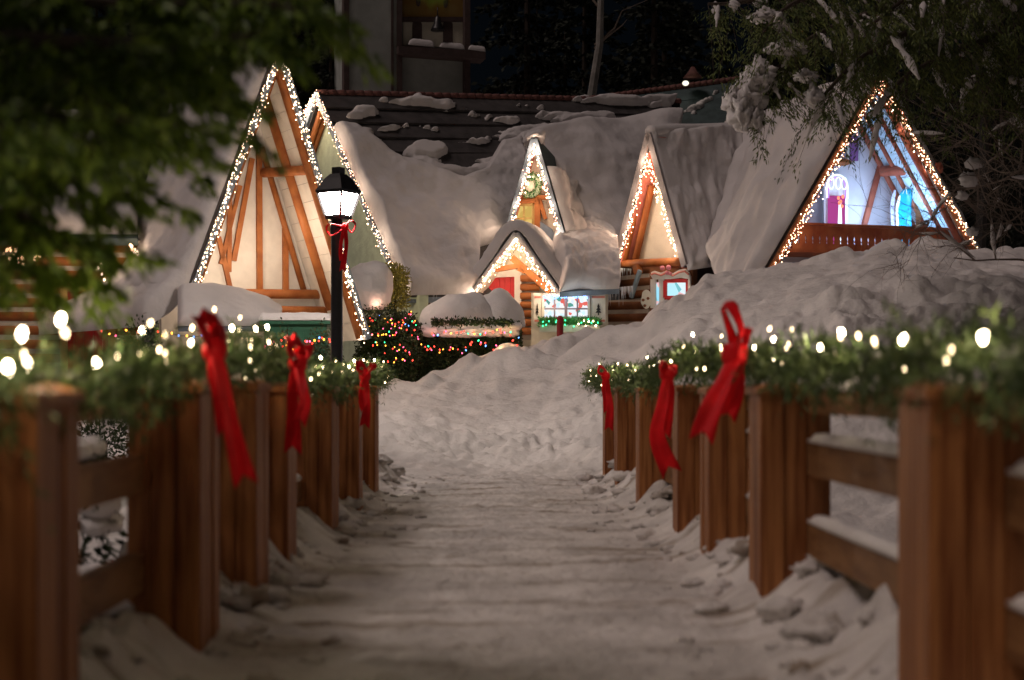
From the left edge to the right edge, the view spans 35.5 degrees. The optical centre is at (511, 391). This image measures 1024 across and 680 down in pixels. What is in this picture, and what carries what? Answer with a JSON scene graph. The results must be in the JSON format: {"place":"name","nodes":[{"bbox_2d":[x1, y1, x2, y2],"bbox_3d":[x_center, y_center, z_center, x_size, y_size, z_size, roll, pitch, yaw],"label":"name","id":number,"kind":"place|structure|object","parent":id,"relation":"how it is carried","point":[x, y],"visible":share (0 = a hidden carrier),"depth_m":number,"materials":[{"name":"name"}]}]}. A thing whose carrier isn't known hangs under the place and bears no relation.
{"place":"outdoors","nodes":[
{"label":"outdoors","id":0,"kind":"place"},
{"bbox_2d":[56,0,1023,244],"label":"sky","id":1,"kind":"structure","parent":0,"point":[490,66],"materials":[{"name":"black"}]},
{"bbox_2d":[79,235,1023,563],"bbox_3d":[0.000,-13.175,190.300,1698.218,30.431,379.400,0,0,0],"label":"ground","id":2,"kind":"structure","parent":0,"point":[509,409],"depth_m":24.44,"materials":[{"name":"white snow"}]},
{"bbox_2d":[43,24,79,108],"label":"forest spruce","id":3,"kind":"object","parent":2,"relation":"on","point":[67,26],"depth_m":73.52,"materials":[{"name":"green plant"}]},
{"bbox_2d":[0,109,140,389],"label":"log cabin","id":4,"kind":"object","parent":2,"relation":"on","point":[15,320],"visible":0.04,"depth_m":28.78,"materials":[{"name":"orange wood"}]},
{"bbox_2d":[60,288,115,389],"bbox_3d":[-7.641,-0.707,28.845,0.962,2.413,0.140,0,0,-8],"label":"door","id":5,"kind":"structure","parent":4,"relation":"in","point":[67,343],"depth_m":28.84,"materials":[{"name":"paint"}]},
{"bbox_2d":[79,435,126,573],"bbox_3d":[-2.345,1.030,8.663,1.618,1.694,1.491,0,0,0],"label":"snow bank","id":6,"kind":"object","parent":2,"relation":"on","point":[101,522],"visible":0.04,"depth_m":8.43,"materials":[{"name":"white snow"}]},
{"bbox_2d":[79,420,126,456],"bbox_3d":[-4.845,0.634,18.998,0.828,1.575,0.682,0,0,0],"label":"shrub","id":7,"kind":"object","parent":2,"relation":"on","point":[86,429],"visible":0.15,"depth_m":18.93,"materials":[{"name":"green plant"}]},
{"bbox_2d":[62,6,158,336],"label":"forest spruce","id":8,"kind":"object","parent":2,"relation":"on","point":[103,11],"visible":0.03,"depth_m":69.57,"materials":[{"name":"green plant"}]},
{"bbox_2d":[117,314,159,361],"bbox_3d":[-5.792,-0.248,24.997,0.789,1.980,0.703,0,0,0],"label":"shrub","id":9,"kind":"object","parent":2,"relation":"on","point":[146,338],"visible":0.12,"depth_m":24.97,"materials":[{"name":"green plant"}]},
{"bbox_2d":[101,329,197,337],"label":"coloured light string","id":10,"kind":"object","parent":9,"relation":"attached to","point":[149,333],"visible":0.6,"depth_m":24.65,"materials":[{"name":"multicoloured plastic"}]},
{"bbox_2d":[112,9,217,346],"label":"forest spruce","id":11,"kind":"object","parent":2,"relation":"on","point":[129,36],"visible":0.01,"depth_m":60.78,"materials":[{"name":"green plant"}]},
{"bbox_2d":[37,58,370,379],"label":"timbered cottage","id":12,"kind":"structure","parent":2,"relation":"on","point":[271,252],"depth_m":27.84,"materials":[{"name":"beige paint"}]},
{"bbox_2d":[195,68,367,343],"bbox_3d":[-3.827,-3.325,26.900,3.118,4.976,0.224,0,0,-30],"label":"icicle light string","id":13,"kind":"object","parent":12,"relation":"attached to","point":[228,189],"visible":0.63,"depth_m":26.89,"materials":[{"name":"white plastic"}]},
{"bbox_2d":[0,0,448,342],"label":"cedar tree","id":14,"kind":"object","parent":2,"relation":"on","point":[121,93],"visible":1,"depth_m":4.55,"materials":[{"name":"green plant"}]},
{"bbox_2d":[260,317,298,381],"bbox_3d":[-3.521,-0.246,24.627,0.814,1.842,0.680,0,0,0],"label":"shrub","id":15,"kind":"object","parent":2,"relation":"on","point":[283,332],"visible":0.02,"depth_m":24.65,"materials":[{"name":"green plant"}]},
{"bbox_2d":[251,0,328,102],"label":"forest spruce","id":16,"kind":"object","parent":2,"relation":"on","point":[309,47],"depth_m":61.57,"materials":[{"name":"green plant"}]},
{"bbox_2d":[258,0,327,107],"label":"forest spruce","id":17,"kind":"object","parent":2,"relation":"on","point":[302,31],"visible":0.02,"depth_m":59.43,"materials":[{"name":"green plant"}]},
{"bbox_2d":[258,312,330,381],"bbox_3d":[-3.448,-0.317,25.780,1.160,1.922,0.750,0,0,0],"label":"storage bin","id":18,"kind":"object","parent":2,"relation":"on","point":[300,324],"visible":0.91,"depth_m":25.48,"materials":[{"name":"green paint"}]},
{"bbox_2d":[276,2,328,106],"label":"forest spruce","id":19,"kind":"object","parent":2,"relation":"on","point":[300,39],"visible":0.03,"depth_m":59.65,"materials":[{"name":"green plant"}]},
{"bbox_2d":[291,0,335,118],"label":"forest spruce","id":20,"kind":"object","parent":2,"relation":"on","point":[324,79],"visible":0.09,"depth_m":56.02,"materials":[{"name":"green plant"}]},
{"bbox_2d":[307,317,343,364],"bbox_3d":[-2.915,-0.307,24.995,0.790,1.730,0.742,0,0,0],"label":"shrub","id":21,"kind":"object","parent":2,"relation":"on","point":[316,349],"visible":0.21,"depth_m":24.96,"materials":[{"name":"green plant"}]},
{"bbox_2d":[305,337,330,343],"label":"coloured light string","id":22,"kind":"object","parent":21,"relation":"attached to","point":[318,340],"visible":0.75,"depth_m":24.64,"materials":[{"name":"multicoloured plastic"}]},
{"bbox_2d":[315,167,360,369],"bbox_3d":[-2.387,-1.079,22.000,0.457,4.014,0.457,0,0,31],"label":"street lamp","id":23,"kind":"object","parent":2,"relation":"on","point":[338,190],"visible":0.77,"depth_m":21.92,"materials":[{"name":"black metal"}]},
{"bbox_2d":[325,220,355,271],"bbox_3d":[-2.317,-1.975,21.677,0.405,0.711,0.237,0,0,0],"label":"ribbon bow","id":24,"kind":"object","parent":23,"relation":"attached to","point":[344,237],"visible":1,"depth_m":21.72,"materials":[{"name":"red fabric"}]},
{"bbox_2d":[351,261,398,344],"bbox_3d":[-2.603,-1.619,29.405,0.986,1.589,1.084,0,0,32],"label":"shrub","id":25,"kind":"object","parent":2,"relation":"on","point":[373,280],"visible":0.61,"depth_m":29.05,"materials":[{"name":"green plant"}]},
{"bbox_2d":[352,310,423,381],"bbox_3d":[-2.297,-0.676,29.592,1.380,1.737,1.052,0,0,0],"label":"shrub","id":26,"kind":"object","parent":2,"relation":"on","point":[405,339],"visible":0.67,"depth_m":29.39,"materials":[{"name":"green plant"}]},
{"bbox_2d":[369,311,417,362],"bbox_3d":[-2.217,-0.881,29.136,1.016,1.189,0.234,0,0,0],"label":"coloured light string","id":27,"kind":"object","parent":26,"relation":"on","point":[394,335],"visible":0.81,"depth_m":29.14,"materials":[{"name":"multicoloured plastic"}]},
{"bbox_2d":[385,262,411,328],"bbox_3d":[-2.249,-1.254,30.788,0.700,2.565,0.679,0,0,0],"label":"shrub","id":28,"kind":"object","parent":2,"relation":"on","point":[400,280],"visible":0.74,"depth_m":30.70,"materials":[{"name":"green plant"}]},
{"bbox_2d":[334,0,485,92],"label":"bell tower","id":29,"kind":"structure","parent":2,"relation":"on","point":[419,45],"depth_m":52.79,"materials":[{"name":"grey paint"}]},
{"bbox_2d":[413,288,524,380],"bbox_3d":[-0.810,-1.018,30.237,2.230,1.932,1.857,0,0,0],"label":"clipped hedge","id":30,"kind":"object","parent":2,"relation":"on","point":[477,313],"visible":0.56,"depth_m":29.75,"materials":[{"name":"green plant"}]},
{"bbox_2d":[418,338,517,353],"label":"coloured light string","id":31,"kind":"object","parent":30,"relation":"on","point":[457,349],"visible":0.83,"depth_m":29.31,"materials":[{"name":"multicoloured plastic"}]},
{"bbox_2d":[431,329,518,340],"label":"coloured light string","id":32,"kind":"object","parent":30,"relation":"on","point":[479,334],"visible":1,"depth_m":29.31,"materials":[{"name":"multicoloured plastic"}]},
{"bbox_2d":[305,89,682,364],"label":"log cottage","id":33,"kind":"structure","parent":2,"relation":"on","point":[437,175],"depth_m":34.65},
{"bbox_2d":[303,90,391,263],"bbox_3d":[-3.481,-4.319,34.184,0.248,4.887,5.266,0,0,-30],"label":"icicle light string","id":34,"kind":"object","parent":33,"relation":"attached to","point":[311,102],"visible":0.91,"depth_m":34.73,"materials":[{"name":"white plastic"}]},
{"bbox_2d":[486,269,521,303],"bbox_3d":[-0.275,-1.380,33.379,0.990,2.360,0.141,0,0,11],"label":"door","id":35,"kind":"structure","parent":33,"relation":"in","point":[509,280],"depth_m":33.32,"materials":[{"name":"red paint"}]},
{"bbox_2d":[476,238,555,297],"bbox_3d":[0.063,-2.515,32.482,1.651,1.217,0.158,0,0,13],"label":"icicle light string","id":36,"kind":"object","parent":33,"relation":"attached to","point":[499,259],"visible":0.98,"depth_m":32.49,"materials":[{"name":"white plastic"}]},
{"bbox_2d":[516,203,533,224],"bbox_3d":[0.257,-3.722,34.299,0.476,0.650,0.090,0,0,9],"label":"dormer window","id":37,"kind":"structure","parent":33,"relation":"in","point":[526,211],"depth_m":34.29,"materials":[{"name":"yellow glass"}]},
{"bbox_2d":[518,171,543,199],"bbox_3d":[0.385,-4.409,34.141,0.588,0.640,0.183,0,0,8],"label":"wreath","id":38,"kind":"object","parent":33,"relation":"attached to","point":[533,188],"visible":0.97,"depth_m":34.12,"materials":[{"name":"green plant"}]},
{"bbox_2d":[511,143,559,228],"bbox_3d":[0.442,-4.298,33.791,1.141,1.928,0.186,0,0,10],"label":"icicle light string","id":39,"kind":"object","parent":33,"relation":"attached to","point":[534,148],"visible":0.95,"depth_m":33.80,"materials":[{"name":"white plastic"}]},
{"bbox_2d":[543,296,587,298],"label":"light string","id":40,"kind":"object","parent":33,"relation":"attached to","point":[566,297],"visible":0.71,"depth_m":32.75,"materials":[{"name":"white plastic"}]},
{"bbox_2d":[542,293,589,318],"bbox_3d":[1.109,-1.709,32.869,0.986,0.644,0.090,0,0,3],"label":"bay window","id":41,"kind":"structure","parent":33,"relation":"in","point":[569,306],"depth_m":32.87,"materials":[{"name":"white glass"}]},
{"bbox_2d":[537,315,602,331],"bbox_3d":[1.174,-1.400,32.622,1.395,0.351,0.438,0,0,0],"label":"window box","id":42,"kind":"object","parent":33,"relation":"attached to","point":[569,322],"visible":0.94,"depth_m":32.52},
{"bbox_2d":[542,319,597,326],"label":"light string","id":43,"kind":"object","parent":42,"relation":"attached to","point":[565,324],"visible":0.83,"depth_m":32.47,"materials":[{"name":"plastic"}]},
{"bbox_2d":[470,0,588,94],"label":"forest spruce","id":44,"kind":"object","parent":2,"relation":"on","point":[508,16],"visible":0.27,"depth_m":76.31,"materials":[{"name":"green plant"}]},
{"bbox_2d":[509,0,557,94],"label":"forest spruce","id":45,"kind":"object","parent":2,"relation":"on","point":[534,48],"visible":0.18,"depth_m":79.56,"materials":[{"name":"green plant"}]},
{"bbox_2d":[557,316,562,335],"bbox_3d":[0.849,-1.079,28.300,0.114,0.540,0.120,0,0,0],"label":"marker post","id":46,"kind":"object","parent":2,"relation":"on","point":[559,325],"visible":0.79,"depth_m":28.25,"materials":[{"name":"red wood"}]},
{"bbox_2d":[541,0,629,95],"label":"forest spruce","id":47,"kind":"object","parent":2,"relation":"on","point":[589,21],"visible":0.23,"depth_m":61.17,"materials":[{"name":"green plant"}]},
{"bbox_2d":[587,0,646,95],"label":"bare tree","id":48,"kind":"object","parent":2,"relation":"on","point":[601,37],"visible":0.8,"depth_m":49.91,"materials":[{"name":"grey plant"}]},
{"bbox_2d":[612,69,626,92],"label":"forest spruce","id":49,"kind":"object","parent":2,"relation":"on","point":[615,91],"visible":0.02,"depth_m":77.74,"materials":[{"name":"green plant"}]},
{"bbox_2d":[599,0,716,92],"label":"forest spruce","id":50,"kind":"object","parent":2,"relation":"on","point":[652,71],"visible":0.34,"depth_m":58.37,"materials":[{"name":"green plant"}]},
{"bbox_2d":[581,76,737,282],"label":"back hall","id":51,"kind":"structure","parent":2,"relation":"on","point":[701,102],"depth_m":43.50,"materials":[{"name":"teal"}]},
{"bbox_2d":[682,67,701,85],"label":"lamp","id":52,"kind":"object","parent":51,"relation":"on","point":[692,74],"visible":1,"depth_m":43.37,"materials":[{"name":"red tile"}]},
{"bbox_2d":[617,0,706,88],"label":"forest spruce","id":53,"kind":"object","parent":2,"relation":"on","point":[685,42],"visible":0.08,"depth_m":62.89,"materials":[{"name":"green plant"}]},
{"bbox_2d":[608,122,742,325],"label":"gabled cottage","id":54,"kind":"structure","parent":2,"relation":"on","point":[690,163],"depth_m":34.20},
{"bbox_2d":[641,290,651,308],"bbox_3d":[2.789,-1.926,33.212,0.229,0.398,0.075,0,0,0],"label":"gingerbread cutout","id":55,"kind":"object","parent":54,"relation":"attached to","point":[646,300],"visible":1,"depth_m":33.20,"materials":[{"name":"beige paint"}]},
{"bbox_2d":[620,151,676,257],"bbox_3d":[2.885,-3.971,34.040,0.268,2.306,1.789,0,0,-44],"label":"icicle light string","id":56,"kind":"object","parent":54,"relation":"attached to","point":[636,197],"visible":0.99,"depth_m":34.03,"materials":[{"name":"white plastic"}]},
{"bbox_2d":[663,279,687,299],"bbox_3d":[3.435,-2.144,33.358,0.567,0.439,0.090,0,0,25],"label":"window","id":57,"kind":"structure","parent":54,"relation":"in","point":[671,287],"depth_m":33.37,"materials":[{"name":"red paint"}]},
{"bbox_2d":[700,0,741,80],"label":"forest spruce","id":58,"kind":"object","parent":2,"relation":"on","point":[726,47],"visible":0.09,"depth_m":71.17,"materials":[{"name":"green plant"}]},
{"bbox_2d":[741,23,780,104],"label":"forest spruce","id":59,"kind":"object","parent":2,"relation":"on","point":[761,54],"visible":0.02,"depth_m":82.83,"materials":[{"name":"green plant"}]},
{"bbox_2d":[740,0,808,110],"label":"forest spruce","id":60,"kind":"object","parent":2,"relation":"on","point":[775,63],"visible":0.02,"depth_m":65.12,"materials":[{"name":"green plant"}]},
{"bbox_2d":[762,0,841,100],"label":"forest spruce","id":61,"kind":"object","parent":2,"relation":"on","point":[822,72],"visible":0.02,"depth_m":65.28,"materials":[{"name":"green plant"}]},
{"bbox_2d":[795,7,829,85],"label":"forest spruce","id":62,"kind":"object","parent":2,"relation":"on","point":[824,62],"visible":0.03,"depth_m":78.87,"materials":[{"name":"green plant"}]},
{"bbox_2d":[706,72,980,273],"bbox_3d":[5.670,-3.763,34.702,5.817,4.959,8.091,0,0,-18],"label":"frame chalet","id":63,"kind":"object","parent":2,"relation":"on","point":[759,215],"visible":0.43,"depth_m":31.57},
{"bbox_2d":[840,145,848,158],"bbox_3d":[6.673,-4.896,32.313,0.269,0.545,0.090,0,0,-18],"label":"window","id":64,"kind":"structure","parent":63,"relation":"in","point":[841,156],"depth_m":32.32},
{"bbox_2d":[775,85,977,264],"bbox_3d":[7.033,-4.117,30.856,4.456,3.842,0.201,0,0,-18],"label":"icicle light string","id":65,"kind":"object","parent":63,"relation":"attached to","point":[935,174],"visible":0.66,"depth_m":30.64,"materials":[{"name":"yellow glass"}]},
{"bbox_2d":[890,190,895,225],"bbox_3d":[7.653,-3.413,32.097,0.084,1.262,0.124,0,0,-18],"label":"ski","id":66,"kind":"object","parent":63,"relation":"on","point":[892,207],"visible":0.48,"depth_m":32.13},
{"bbox_2d":[895,196,900,225],"bbox_3d":[7.758,-3.358,32.132,0.066,1.153,0.124,0,0,-18],"label":"ski","id":67,"kind":"object","parent":63,"relation":"on","point":[896,214],"visible":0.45,"depth_m":32.16},
{"bbox_2d":[898,187,911,245],"bbox_3d":[7.909,-3.455,32.206,0.300,1.346,0.192,0,0,-18],"label":"door","id":68,"kind":"structure","parent":63,"relation":"on","point":[905,198],"depth_m":32.25,"materials":[{"name":"blue glass"}]},
{"bbox_2d":[915,203,920,225],"bbox_3d":[8.217,-3.424,32.281,0.112,1.285,0.124,0,0,-18],"label":"leaning board","id":69,"kind":"object","parent":63,"relation":"on","point":[917,213],"visible":0.35,"depth_m":32.31,"materials":[{"name":"brown wood"}]},
{"bbox_2d":[695,0,1023,194],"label":"hemlock tree","id":70,"kind":"object","parent":2,"relation":"on","point":[745,101],"visible":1,"depth_m":20.98,"materials":[{"name":"green plant"}]},
{"bbox_2d":[885,14,963,186],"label":"forest spruce","id":71,"kind":"object","parent":2,"relation":"on","point":[947,171],"visible":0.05,"depth_m":57.46,"materials":[{"name":"green plant"}]},
{"bbox_2d":[829,0,1023,297],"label":"bare shrub","id":72,"kind":"object","parent":2,"relation":"on","point":[969,180],"visible":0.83,"depth_m":22.12,"materials":[{"name":"brown plant"}]},
{"bbox_2d":[916,41,975,226],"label":"forest spruce","id":73,"kind":"object","parent":2,"relation":"on","point":[935,145],"visible":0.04,"depth_m":75.89,"materials":[{"name":"green plant"}]},
{"bbox_2d":[917,8,1023,247],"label":"bare tree","id":74,"kind":"object","parent":2,"relation":"on","point":[981,221],"visible":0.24,"depth_m":39.90,"materials":[{"name":"brown plant"}]},
{"bbox_2d":[927,0,1023,249],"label":"forest spruce","id":75,"kind":"object","parent":2,"relation":"on","point":[1014,194],"visible":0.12,"depth_m":66.02,"materials":[{"name":"green plant"}]},
{"bbox_2d":[930,6,1023,250],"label":"forest spruce","id":76,"kind":"object","parent":2,"relation":"on","point":[968,220],"visible":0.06,"depth_m":73.04,"materials":[{"name":"green plant"}]},
{"bbox_2d":[959,66,1023,244],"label":"forest spruce","id":77,"kind":"object","parent":2,"relation":"on","point":[960,208],"visible":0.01,"depth_m":84.42,"materials":[{"name":"green plant"}]},
{"bbox_2d":[986,17,1023,248],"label":"forest spruce","id":78,"kind":"object","parent":2,"relation":"on","point":[1019,237],"visible":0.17,"depth_m":60.31,"materials":[{"name":"green plant"}]},
{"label":"bridge deck","id":79,"kind":"structure","parent":2,"relation":"on","visible":0},
{"bbox_2d":[79,454,897,679],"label":"snow path","id":80,"kind":"structure","parent":79,"relation":"on","point":[595,575],"depth_m":7.05,"materials":[{"name":"white snow"}]},
{"bbox_2d":[0,379,379,679],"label":"bridge railing","id":81,"kind":"object","parent":80,"relation":"on","point":[197,522],"visible":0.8,"depth_m":5.89,"materials":[{"name":"brown wood"}]},
{"bbox_2d":[0,316,399,533],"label":"evergreen garland","id":82,"kind":"object","parent":81,"relation":"attached to","point":[153,371],"visible":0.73,"depth_m":5.05,"materials":[{"name":"green plant"}]},
{"bbox_2d":[4,308,388,404],"bbox_3d":[-1.290,-0.136,9.650,0.245,0.434,14.506,0,0,-1],"label":"garland light string","id":83,"kind":"object","parent":82,"relation":"attached to","point":[60,319],"visible":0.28,"depth_m":4.84,"materials":[{"name":"white plastic"}]},
{"bbox_2d":[191,308,258,487],"bbox_3d":[-1.062,0.019,5.734,0.189,0.646,0.360,0,0,-30],"label":"ribbon bow","id":84,"kind":"object","parent":82,"relation":"attached to","point":[214,352],"visible":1,"depth_m":5.69,"materials":[{"name":"red fabric"}]},
{"bbox_2d":[284,333,313,454],"bbox_3d":[-1.083,0.010,8.087,0.151,0.622,0.311,0,0,-4],"label":"ribbon bow","id":85,"kind":"object","parent":82,"relation":"attached to","point":[297,414],"visible":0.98,"depth_m":8.09,"materials":[{"name":"red fabric"}]},
{"bbox_2d":[356,359,376,428],"bbox_3d":[-1.106,0.015,12.189,0.157,0.534,0.203,0,0,0],"label":"ribbon bow","id":86,"kind":"object","parent":82,"relation":"attached to","point":[364,400],"visible":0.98,"depth_m":12.19,"materials":[{"name":"red fabric"}]},
{"bbox_2d":[601,374,1023,679],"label":"bridge railing","id":87,"kind":"object","parent":80,"relation":"on","point":[947,568],"visible":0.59,"depth_m":5.63,"materials":[{"name":"brown wood"}]},
{"bbox_2d":[578,297,1023,448],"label":"evergreen garland","id":88,"kind":"object","parent":87,"relation":"attached to","point":[912,360],"visible":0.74,"depth_m":5.22,"materials":[{"name":"green plant"}]},
{"bbox_2d":[597,365,613,430],"bbox_3d":[0.895,0.059,15.591,0.180,0.649,0.162,0,0,-17],"label":"ribbon bow","id":89,"kind":"object","parent":88,"relation":"attached to","point":[608,407],"visible":1,"depth_m":15.59,"materials":[{"name":"red fabric"}]},
{"bbox_2d":[649,360,681,477],"bbox_3d":[0.971,0.174,10.212,0.206,0.754,0.262,0,0,0],"label":"ribbon bow","id":90,"kind":"object","parent":88,"relation":"attached to","point":[660,428],"visible":1,"depth_m":10.14,"materials":[{"name":"red fabric"}]},
{"bbox_2d":[689,300,752,445],"bbox_3d":[0.998,-0.092,7.329,0.191,0.667,0.378,0,0,43],"label":"ribbon bow","id":91,"kind":"object","parent":88,"relation":"attached to","point":[723,395],"visible":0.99,"depth_m":7.31,"materials":[{"name":"red fabric"}]},
{"bbox_2d":[585,325,1023,386],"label":"garland light string","id":92,"kind":"object","parent":88,"relation":"attached to","point":[841,331],"visible":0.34,"depth_m":5.53,"materials":[{"name":"green plastic"}]},
{"bbox_2d":[823,174,848,244],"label":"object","id":93,"kind":"object","parent":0,"point":[836,191],"visible":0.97,"depth_m":32.01,"materials":[{"name":"paint"}]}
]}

